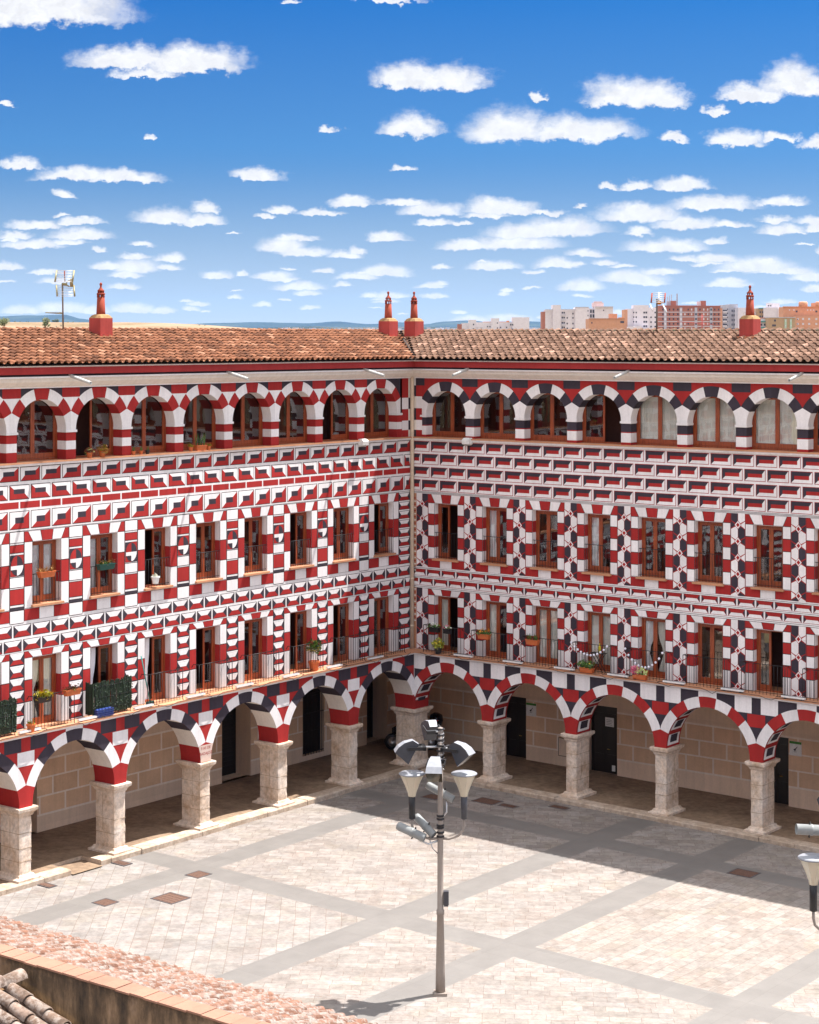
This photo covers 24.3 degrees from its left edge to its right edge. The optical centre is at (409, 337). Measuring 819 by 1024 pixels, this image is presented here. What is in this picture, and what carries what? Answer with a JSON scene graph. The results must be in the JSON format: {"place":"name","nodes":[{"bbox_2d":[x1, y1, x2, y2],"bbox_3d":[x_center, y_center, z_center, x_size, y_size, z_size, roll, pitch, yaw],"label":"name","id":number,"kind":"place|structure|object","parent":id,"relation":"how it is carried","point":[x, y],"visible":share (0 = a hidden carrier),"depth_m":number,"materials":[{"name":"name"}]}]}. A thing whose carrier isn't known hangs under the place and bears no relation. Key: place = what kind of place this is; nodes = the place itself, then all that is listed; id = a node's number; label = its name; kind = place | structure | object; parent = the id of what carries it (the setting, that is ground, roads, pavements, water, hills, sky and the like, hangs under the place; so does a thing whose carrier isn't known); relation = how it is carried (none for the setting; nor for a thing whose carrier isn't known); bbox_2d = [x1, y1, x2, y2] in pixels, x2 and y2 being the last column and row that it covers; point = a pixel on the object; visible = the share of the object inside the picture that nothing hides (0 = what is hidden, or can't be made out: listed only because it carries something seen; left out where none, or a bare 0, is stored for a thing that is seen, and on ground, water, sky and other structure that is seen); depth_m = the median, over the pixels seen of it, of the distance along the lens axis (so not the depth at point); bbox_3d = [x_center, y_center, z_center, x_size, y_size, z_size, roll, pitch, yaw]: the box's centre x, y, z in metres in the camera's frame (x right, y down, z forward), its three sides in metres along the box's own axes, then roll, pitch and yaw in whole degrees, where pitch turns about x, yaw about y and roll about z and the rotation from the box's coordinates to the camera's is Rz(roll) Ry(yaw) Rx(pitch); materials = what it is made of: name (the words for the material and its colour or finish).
{"place":"outdoors","nodes":[
{"label":"outdoors","id":0,"kind":"place"},
{"bbox_2d":[0,322,252,328],"bbox_3d":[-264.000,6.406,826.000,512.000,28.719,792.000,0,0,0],"label":"dry field","id":1,"kind":"structure","parent":0,"point":[86,324],"depth_m":880.17,"materials":[{"name":"beige plant"}]},
{"bbox_2d":[0,916,377,1023],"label":"building","id":2,"kind":"structure","parent":0,"point":[49,977],"depth_m":32.87,"materials":[{"name":"pink tile"}]},
{"bbox_2d":[0,739,450,895],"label":"arcade floor","id":3,"kind":"structure","parent":0,"point":[60,852],"depth_m":65.06,"materials":[{"name":"stone"}]},
{"bbox_2d":[384,712,442,749],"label":"motorcycle","id":4,"kind":"object","parent":3,"relation":"on","point":[390,741],"visible":0.45,"depth_m":75.25,"materials":[{"name":"black plastic"}]},
{"bbox_2d":[0,315,540,327],"bbox_3d":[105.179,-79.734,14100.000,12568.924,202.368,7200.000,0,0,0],"label":"hills","id":5,"kind":"structure","parent":0,"point":[68,318],"depth_m":14453.99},
{"bbox_2d":[256,326,540,329],"bbox_3d":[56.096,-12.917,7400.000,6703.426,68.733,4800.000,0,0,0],"label":"valley","id":6,"kind":"structure","parent":0,"point":[319,327],"depth_m":7870.07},
{"bbox_2d":[0,777,818,1023],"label":"square paving","id":7,"kind":"structure","parent":0,"point":[576,915],"depth_m":54.80,"materials":[{"name":"stone"}]},
{"bbox_2d":[91,898,118,906],"bbox_3d":[-8.880,16.502,55.590,0.580,0.037,0.580,0,0,38],"label":"manhole cover","id":8,"kind":"object","parent":7,"relation":"on","point":[104,902],"visible":1,"depth_m":55.56,"materials":[{"name":"metal"}]},
{"bbox_2d":[111,860,132,865],"bbox_3d":[-9.047,16.468,59.645,0.680,0.039,0.380,0,0,38],"label":"manhole cover","id":9,"kind":"object","parent":7,"relation":"on","point":[121,863],"visible":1,"depth_m":59.57,"materials":[{"name":"metal"}]},
{"bbox_2d":[150,892,190,904],"bbox_3d":[-7.028,16.517,56.050,0.880,0.041,0.830,0,0,38],"label":"manhole cover","id":10,"kind":"object","parent":7,"relation":"on","point":[171,898],"visible":1,"depth_m":56.02,"materials":[{"name":"metal"}]},
{"bbox_2d":[185,870,210,878],"bbox_3d":[-6.484,16.503,58.477,0.580,0.037,0.630,0,0,38],"label":"manhole cover","id":11,"kind":"object","parent":7,"relation":"on","point":[198,874],"visible":1,"depth_m":58.46,"materials":[{"name":"metal"}]},
{"bbox_2d":[0,283,432,883],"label":"arcaded building","id":12,"kind":"structure","parent":7,"relation":"on","point":[268,535],"depth_m":64.29,"materials":[{"name":"white paint"}]},
{"bbox_2d":[0,697,17,734],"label":"hedge screen","id":13,"kind":"object","parent":12,"relation":"attached to","point":[8,724],"visible":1,"depth_m":56.80,"materials":[{"name":"green plant"}]},
{"bbox_2d":[26,719,35,732],"bbox_3d":[-11.417,11.684,57.416,0.310,0.422,0.302,0,0,38],"label":"plant pot","id":14,"kind":"object","parent":12,"relation":"on","point":[30,725],"visible":1,"depth_m":57.33,"materials":[{"name":"orange ceramic"}]},
{"bbox_2d":[17,399,56,460],"bbox_3d":[-11.633,2.803,58.647,0.080,1.965,1.980,0,0,38],"label":"window","id":15,"kind":"structure","parent":12,"relation":"in","point":[48,455],"depth_m":58.66,"materials":[{"name":"brown wood"}]},
{"bbox_2d":[33,688,52,703],"bbox_3d":[-11.112,10.858,57.901,0.438,0.464,0.731,0,0,38],"label":"flower box","id":16,"kind":"object","parent":12,"relation":"attached to","point":[45,695],"visible":1,"depth_m":57.82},
{"bbox_2d":[33,539,55,602],"bbox_3d":[-11.385,7.190,58.708,0.143,1.910,1.132,0,0,38],"label":"window","id":17,"kind":"structure","parent":12,"relation":"in","point":[44,552],"depth_m":58.79,"materials":[{"name":"brown wood"}]},
{"bbox_2d":[33,653,55,724],"bbox_3d":[-11.386,10.829,58.709,0.145,2.129,1.132,0,0,38],"label":"window","id":18,"kind":"structure","parent":12,"relation":"in","point":[47,663],"depth_m":58.93,"materials":[{"name":"brown wood"}]},
{"bbox_2d":[36,565,55,577],"bbox_3d":[-11.150,7.160,58.386,0.304,0.381,0.734,0,0,38],"label":"flower box","id":19,"kind":"object","parent":12,"relation":"attached to","point":[51,572],"visible":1,"depth_m":58.30,"materials":[{"name":"orange ceramic"}]},
{"bbox_2d":[45,270,75,328],"bbox_3d":[-11.512,-1.096,62.892,1.007,2.270,0.500,0,0,0],"label":"tv antenna","id":20,"kind":"object","parent":12,"relation":"attached to","point":[65,284],"visible":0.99,"depth_m":62.87,"materials":[{"name":"metal"}]},
{"bbox_2d":[62,683,81,696],"bbox_3d":[-10.411,10.851,58.737,0.316,0.359,0.777,0,0,38],"label":"flower box","id":21,"kind":"object","parent":12,"relation":"attached to","point":[72,691],"visible":1,"depth_m":58.67,"materials":[{"name":"orange ceramic"}]},
{"bbox_2d":[76,398,112,457],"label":"window","id":22,"kind":"structure","parent":12,"relation":"in","point":[110,452],"depth_m":60.73,"materials":[{"name":"brown wood"}]},
{"bbox_2d":[91,533,111,594],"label":"window","id":23,"kind":"structure","parent":12,"relation":"in","point":[98,537],"depth_m":60.57,"materials":[{"name":"brown wood"}]},
{"bbox_2d":[91,644,111,705],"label":"window","id":24,"kind":"structure","parent":12,"relation":"in","point":[109,646],"depth_m":60.61,"materials":[{"name":"brown wood"}]},
{"bbox_2d":[96,444,108,456],"bbox_3d":[-9.730,3.561,60.345,0.490,0.449,0.441,0,0,38],"label":"plant pot","id":25,"kind":"object","parent":12,"relation":"on","point":[103,451],"visible":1,"depth_m":60.25,"materials":[{"name":"orange ceramic"}]},
{"bbox_2d":[94,707,113,717],"bbox_3d":[-9.620,11.760,59.771,0.240,0.250,0.700,0,0,38],"label":"crate","id":26,"kind":"object","parent":12,"relation":"on","point":[105,711],"visible":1,"depth_m":59.69,"materials":[{"name":"blue plastic"}]},
{"bbox_2d":[96,558,115,569],"bbox_3d":[-9.613,7.175,60.338,0.282,0.350,0.708,0,0,38],"label":"flower box","id":27,"kind":"object","parent":12,"relation":"attached to","point":[103,565],"visible":1,"depth_m":60.25,"materials":[{"name":"green plastic"}]},
{"bbox_2d":[85,675,132,715],"bbox_3d":[-9.486,11.310,60.253,0.427,1.050,1.802,0,0,38],"label":"hedge screen","id":28,"kind":"object","parent":12,"relation":"attached to","point":[97,695],"visible":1,"depth_m":60.03,"materials":[{"name":"green plant"}]},
{"bbox_2d":[131,396,165,453],"bbox_3d":[-8.719,2.803,62.398,0.080,1.965,1.980,0,0,38],"label":"window","id":29,"kind":"structure","parent":12,"relation":"in","point":[161,448],"depth_m":62.43,"materials":[{"name":"brown wood"}]},
{"bbox_2d":[145,527,164,586],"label":"window","id":30,"kind":"structure","parent":12,"relation":"in","point":[162,529],"depth_m":62.76,"materials":[{"name":"brown wood"}]},
{"bbox_2d":[145,635,164,701],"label":"window","id":31,"kind":"structure","parent":12,"relation":"in","point":[162,637],"depth_m":62.46,"materials":[{"name":"brown wood"}]},
{"bbox_2d":[183,394,215,449],"bbox_3d":[-7.262,2.803,64.274,0.080,1.965,1.980,0,0,38],"label":"window","id":32,"kind":"structure","parent":12,"relation":"in","point":[194,401],"depth_m":64.31,"materials":[{"name":"brown wood"}]},
{"bbox_2d":[193,434,206,450],"bbox_3d":[-7.025,3.468,63.788,0.219,0.634,0.536,0,0,38],"label":"flower box","id":33,"kind":"object","parent":12,"relation":"on","point":[199,447],"visible":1,"depth_m":63.75,"materials":[{"name":"orange ceramic"}]},
{"bbox_2d":[0,652,410,740],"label":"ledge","id":34,"kind":"object","parent":12,"relation":"attached to","point":[194,698],"visible":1,"depth_m":62.57,"materials":[{"name":"black metal"}]},
{"bbox_2d":[196,522,214,579],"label":"window","id":35,"kind":"structure","parent":12,"relation":"in","point":[202,574],"depth_m":64.35,"materials":[{"name":"brown wood"}]},
{"bbox_2d":[196,626,214,690],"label":"window","id":36,"kind":"structure","parent":12,"relation":"in","point":[212,628],"depth_m":64.64,"materials":[{"name":"brown wood"}]},
{"bbox_2d":[222,707,235,775],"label":"door","id":37,"kind":"structure","parent":12,"relation":"in","point":[229,722],"depth_m":71.02,"materials":[{"name":"black paint"}]},
{"bbox_2d":[232,393,262,446],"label":"window","id":38,"kind":"structure","parent":12,"relation":"in","point":[241,443],"depth_m":66.19,"materials":[{"name":"brown wood"}]},
{"bbox_2d":[245,517,261,572],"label":"window","id":39,"kind":"structure","parent":12,"relation":"in","point":[259,519],"depth_m":66.27,"materials":[{"name":"brown wood"}]},
{"bbox_2d":[245,618,261,680],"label":"window","id":40,"kind":"structure","parent":12,"relation":"in","point":[258,674],"depth_m":66.32,"materials":[{"name":"brown wood"}]},
{"bbox_2d":[279,391,306,443],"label":"window","id":41,"kind":"structure","parent":12,"relation":"in","point":[288,439],"depth_m":68.05,"materials":[{"name":"brown wood"}]},
{"bbox_2d":[290,512,306,565],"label":"window","id":42,"kind":"structure","parent":12,"relation":"in","point":[298,561],"depth_m":68.38,"materials":[{"name":"brown wood"}]},
{"bbox_2d":[290,610,306,671],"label":"window","id":43,"kind":"structure","parent":12,"relation":"in","point":[304,613],"depth_m":68.38,"materials":[{"name":"brown wood"}]},
{"bbox_2d":[305,639,321,670],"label":"plant pot","id":44,"kind":"object","parent":12,"relation":"on","point":[314,666],"visible":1,"depth_m":67.89,"materials":[{"name":"orange ceramic"}]},
{"bbox_2d":[303,688,323,755],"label":"door","id":45,"kind":"structure","parent":12,"relation":"in","point":[311,700],"depth_m":73.79,"materials":[{"name":"black paint"}]},
{"bbox_2d":[323,390,348,440],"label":"window","id":46,"kind":"structure","parent":12,"relation":"in","point":[345,436],"depth_m":70.20,"materials":[{"name":"brown wood"}]},
{"bbox_2d":[333,507,348,559],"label":"window","id":47,"kind":"structure","parent":12,"relation":"in","point":[346,554],"depth_m":70.09,"materials":[{"name":"brown wood"}]},
{"bbox_2d":[333,603,348,662],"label":"window","id":48,"kind":"structure","parent":12,"relation":"in","point":[346,605],"depth_m":70.22,"materials":[{"name":"brown wood"}]},
{"bbox_2d":[367,681,372,737],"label":"door","id":49,"kind":"structure","parent":12,"relation":"in","point":[370,688],"depth_m":77.65,"materials":[{"name":"black paint"}]},
{"bbox_2d":[364,389,388,438],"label":"window","id":50,"kind":"structure","parent":12,"relation":"in","point":[371,434],"depth_m":71.97,"materials":[{"name":"brown wood"}]},
{"bbox_2d":[374,503,388,553],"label":"window","id":51,"kind":"structure","parent":12,"relation":"in","point":[380,549],"depth_m":72.13,"materials":[{"name":"brown wood"}]},
{"bbox_2d":[374,596,388,653],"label":"window","id":52,"kind":"structure","parent":12,"relation":"in","point":[378,649],"depth_m":71.99,"materials":[{"name":"brown wood"}]},
{"bbox_2d":[394,720,476,996],"bbox_3d":[0.624,13.218,48.236,1.947,6.872,1.494,0,0,30],"label":"street lamp","id":53,"kind":"object","parent":7,"relation":"on","point":[461,752],"visible":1,"depth_m":48.19,"materials":[{"name":"grey metal"}]},
{"bbox_2d":[472,797,502,804],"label":"manhole cover","id":54,"kind":"object","parent":7,"relation":"on","point":[484,800],"visible":1,"depth_m":67.76,"materials":[{"name":"metal"}]},
{"bbox_2d":[399,285,818,834],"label":"arcaded building","id":55,"kind":"structure","parent":7,"relation":"on","point":[646,497],"depth_m":67.83,"materials":[{"name":"white paint"}]},
{"bbox_2d":[427,622,439,632],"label":"flower box","id":56,"kind":"object","parent":55,"relation":"attached to","point":[435,628],"visible":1,"depth_m":71.73,"materials":[{"name":"black plastic"}]},
{"bbox_2d":[431,637,444,653],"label":"plant pot","id":57,"kind":"object","parent":55,"relation":"on","point":[438,646],"visible":1,"depth_m":71.57,"materials":[{"name":"black plastic"}]},
{"bbox_2d":[438,504,456,558],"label":"window","id":58,"kind":"structure","parent":55,"relation":"in","point":[440,506],"depth_m":72.43,"materials":[{"name":"brown wood"}]},
{"bbox_2d":[438,596,456,651],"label":"window","id":59,"kind":"structure","parent":55,"relation":"in","point":[443,602],"depth_m":72.43,"materials":[{"name":"brown wood"}]},
{"bbox_2d":[432,391,465,437],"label":"window","id":60,"kind":"structure","parent":55,"relation":"in","point":[452,433],"depth_m":72.36,"materials":[{"name":"brown wood"}]},
{"bbox_2d":[462,438,472,445],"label":"lamp box","id":61,"kind":"object","parent":55,"relation":"attached to","point":[467,442],"visible":1,"depth_m":71.10,"materials":[{"name":"white plastic"}]},
{"bbox_2d":[476,629,491,639],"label":"flower box","id":62,"kind":"object","parent":55,"relation":"attached to","point":[484,634],"visible":1,"depth_m":70.29,"materials":[{"name":"orange ceramic"}]},
{"bbox_2d":[486,507,505,563],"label":"window","id":63,"kind":"structure","parent":55,"relation":"in","point":[492,513],"depth_m":71.03,"materials":[{"name":"brown wood"}]},
{"bbox_2d":[486,601,505,657],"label":"window","id":64,"kind":"structure","parent":55,"relation":"in","point":[492,608],"depth_m":71.02,"materials":[{"name":"brown wood"}]},
{"bbox_2d":[480,392,514,439],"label":"window","id":65,"kind":"structure","parent":55,"relation":"in","point":[501,435],"depth_m":71.00,"materials":[{"name":"brown wood"}]},
{"bbox_2d":[507,696,525,757],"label":"door","id":66,"kind":"structure","parent":55,"relation":"in","point":[516,710],"depth_m":74.41,"materials":[{"name":"black paint"}]},
{"bbox_2d":[526,702,535,716],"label":"wall sign","id":67,"kind":"object","parent":55,"relation":"attached to","point":[530,709],"visible":1,"depth_m":73.67,"materials":[{"name":"paper"}]},
{"bbox_2d":[525,633,539,645],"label":"flower box","id":68,"kind":"object","parent":55,"relation":"attached to","point":[534,641],"visible":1,"depth_m":68.98,"materials":[{"name":"orange ceramic"}]},
{"bbox_2d":[536,510,556,567],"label":"window","id":69,"kind":"structure","parent":55,"relation":"in","point":[548,563],"depth_m":69.46,"materials":[{"name":"brown wood"}]},
{"bbox_2d":[536,606,556,664],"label":"window","id":70,"kind":"structure","parent":55,"relation":"in","point":[546,617],"depth_m":69.52,"materials":[{"name":"brown wood"}]},
{"bbox_2d":[530,393,566,441],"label":"window","id":71,"kind":"structure","parent":55,"relation":"in","point":[551,437],"depth_m":69.59,"materials":[{"name":"brown wood"}]},
{"bbox_2d":[558,737,565,756],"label":"meter cabinet","id":72,"kind":"object","parent":55,"relation":"attached to","point":[561,746],"visible":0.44,"depth_m":72.82,"materials":[{"name":"beige paint"}]},
{"bbox_2d":[577,659,594,673],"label":"flower box","id":73,"kind":"object","parent":55,"relation":"on","point":[586,667],"visible":1,"depth_m":67.49,"materials":[{"name":"orange ceramic"}]},
{"bbox_2d":[588,514,609,572],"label":"window","id":74,"kind":"structure","parent":55,"relation":"in","point":[595,521],"depth_m":68.29,"materials":[{"name":"brown wood"}]},
{"bbox_2d":[588,612,609,670],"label":"window","id":75,"kind":"structure","parent":55,"relation":"in","point":[598,623],"depth_m":68.10,"materials":[{"name":"brown wood"}]},
{"bbox_2d":[582,394,620,443],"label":"window","id":76,"kind":"structure","parent":55,"relation":"in","point":[585,439],"depth_m":68.41,"materials":[{"name":"brown wood"}]},
{"bbox_2d":[592,705,616,773],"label":"door","id":77,"kind":"structure","parent":55,"relation":"in","point":[604,718],"depth_m":71.92,"materials":[{"name":"black paint"}]},
{"bbox_2d":[420,652,816,702],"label":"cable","id":78,"kind":"object","parent":55,"relation":"attached to","point":[620,677],"visible":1,"depth_m":66.53,"materials":[{"name":"black metal"}]},
{"bbox_2d":[635,667,647,680],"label":"flower box","id":79,"kind":"object","parent":55,"relation":"on","point":[642,676],"visible":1,"depth_m":66.11,"materials":[{"name":"orange ceramic"}]},
{"bbox_2d":[642,517,664,577],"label":"window","id":80,"kind":"structure","parent":55,"relation":"in","point":[655,521],"depth_m":66.71,"materials":[{"name":"brown wood"}]},
{"bbox_2d":[642,617,664,677],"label":"window","id":81,"kind":"structure","parent":55,"relation":"in","point":[651,627],"depth_m":66.71,"materials":[{"name":"brown wood"}]},
{"bbox_2d":[637,395,676,445],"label":"window","id":82,"kind":"structure","parent":55,"relation":"in","point":[656,417],"depth_m":66.94,"materials":[{"name":"white fabric"}]},
{"bbox_2d":[650,292,666,328],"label":"tv antenna","id":83,"kind":"object","parent":55,"relation":"attached to","point":[658,301],"visible":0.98,"depth_m":69.68,"materials":[{"name":"metal"}]},
{"bbox_2d":[698,521,722,582],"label":"window","id":84,"kind":"structure","parent":55,"relation":"in","point":[712,524],"depth_m":65.34,"materials":[{"name":"brown wood"}]},
{"bbox_2d":[698,623,722,685],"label":"window","id":85,"kind":"structure","parent":55,"relation":"in","point":[712,627],"depth_m":65.31,"materials":[{"name":"brown wood"}]},
{"bbox_2d":[693,397,735,448],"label":"window","id":86,"kind":"structure","parent":55,"relation":"in","point":[714,421],"depth_m":65.52,"materials":[{"name":"white fabric"}]},
{"bbox_2d":[757,525,782,587],"bbox_3d":[12.165,7.345,63.946,1.072,2.080,0.080,0,0,38],"label":"window","id":87,"kind":"structure","parent":55,"relation":"in","point":[771,528],"depth_m":63.97,"materials":[{"name":"brown wood"}]},
{"bbox_2d":[757,629,782,692],"bbox_3d":[12.312,10.850,64.136,1.072,2.089,0.561,0,0,38],"label":"window","id":88,"kind":"structure","parent":55,"relation":"in","point":[762,686],"depth_m":64.08,"materials":[{"name":"brown wood"}]},
{"bbox_2d":[752,398,796,450],"bbox_3d":[12.404,2.868,64.042,1.890,1.835,0.145,0,0,38],"label":"window","id":89,"kind":"structure","parent":55,"relation":"in","point":[774,423],"depth_m":64.13,"materials":[{"name":"white fabric"}]},
{"bbox_2d":[774,737,788,804],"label":"door","id":90,"kind":"structure","parent":55,"relation":"in","point":[781,770],"depth_m":67.37,"materials":[{"name":"black paint"}]},
{"bbox_2d":[789,741,801,756],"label":"wall sign","id":91,"kind":"object","parent":55,"relation":"attached to","point":[795,748],"visible":1,"depth_m":66.81,"materials":[{"name":"paper"}]},
{"bbox_2d":[813,412,818,451],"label":"window","id":92,"kind":"structure","parent":55,"relation":"in","point":[815,431],"depth_m":63.13,"materials":[{"name":"brown wood"}]},
{"bbox_2d":[728,868,760,877],"bbox_3d":[10.405,16.671,59.223,0.830,0.041,0.700,0,0,38],"label":"manhole cover","id":93,"kind":"object","parent":7,"relation":"on","point":[743,873],"visible":1,"depth_m":59.19,"materials":[{"name":"metal"}]},
{"bbox_2d":[795,797,818,929],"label":"street lamp","id":94,"kind":"object","parent":7,"relation":"on","point":[810,862],"visible":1,"depth_m":40.92,"materials":[{"name":"grey paint"}]},
{"bbox_2d":[0,0,818,323],"label":"sky","id":95,"kind":"structure","parent":0,"point":[194,161],"materials":[{"name":"blue"}]},
{"bbox_2d":[418,750,818,852],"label":"arcade floor","id":96,"kind":"structure","parent":0,"point":[722,814],"depth_m":67.61,"materials":[{"name":"stone"}]},
{"bbox_3d":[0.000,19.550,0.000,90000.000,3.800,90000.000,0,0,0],"label":"ground","id":97,"kind":"structure","parent":0,"visible":0},
{"bbox_2d":[261,327,538,330],"bbox_3d":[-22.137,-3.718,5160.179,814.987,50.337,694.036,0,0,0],"label":"town","id":98,"kind":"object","parent":97,"relation":"on","point":[448,328],"visible":0.1,"depth_m":5072.98},
{"bbox_2d":[457,317,528,329],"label":"apartment block","id":99,"kind":"structure","parent":97,"relation":"on","point":[515,323],"depth_m":1418.00,"materials":[{"name":"white paint"}]},
{"bbox_2d":[541,301,612,329],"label":"apartment block","id":100,"kind":"structure","parent":97,"relation":"on","point":[555,316],"depth_m":1179.00,"materials":[{"name":"white paint"}]},
{"bbox_2d":[586,314,624,328],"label":"apartment block","id":101,"kind":"structure","parent":97,"relation":"on","point":[612,321],"depth_m":1020.00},
{"bbox_2d":[622,305,655,328],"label":"apartment block","id":102,"kind":"structure","parent":97,"relation":"on","point":[639,316],"depth_m":1188.00,"materials":[{"name":"white paint"}]},
{"bbox_2d":[655,294,719,328],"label":"apartment block","id":103,"kind":"structure","parent":97,"relation":"on","point":[675,313],"depth_m":1214.00,"materials":[{"name":"red brick"}]},
{"bbox_2d":[719,304,745,328],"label":"apartment block","id":104,"kind":"structure","parent":97,"relation":"on","point":[730,315],"depth_m":1299.88,"materials":[{"name":"white paint"}]},
{"bbox_2d":[742,303,779,317],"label":"apartment block","id":105,"kind":"structure","parent":97,"relation":"on","point":[771,310],"depth_m":1241.88,"materials":[{"name":"white paint"}]},
{"bbox_2d":[764,317,794,328],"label":"apartment block","id":106,"kind":"structure","parent":97,"relation":"on","point":[780,322],"depth_m":1050.00,"materials":[{"name":"beige paint"}]},
{"bbox_2d":[779,301,818,328],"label":"apartment block","id":107,"kind":"structure","parent":97,"relation":"on","point":[804,314],"depth_m":1128.00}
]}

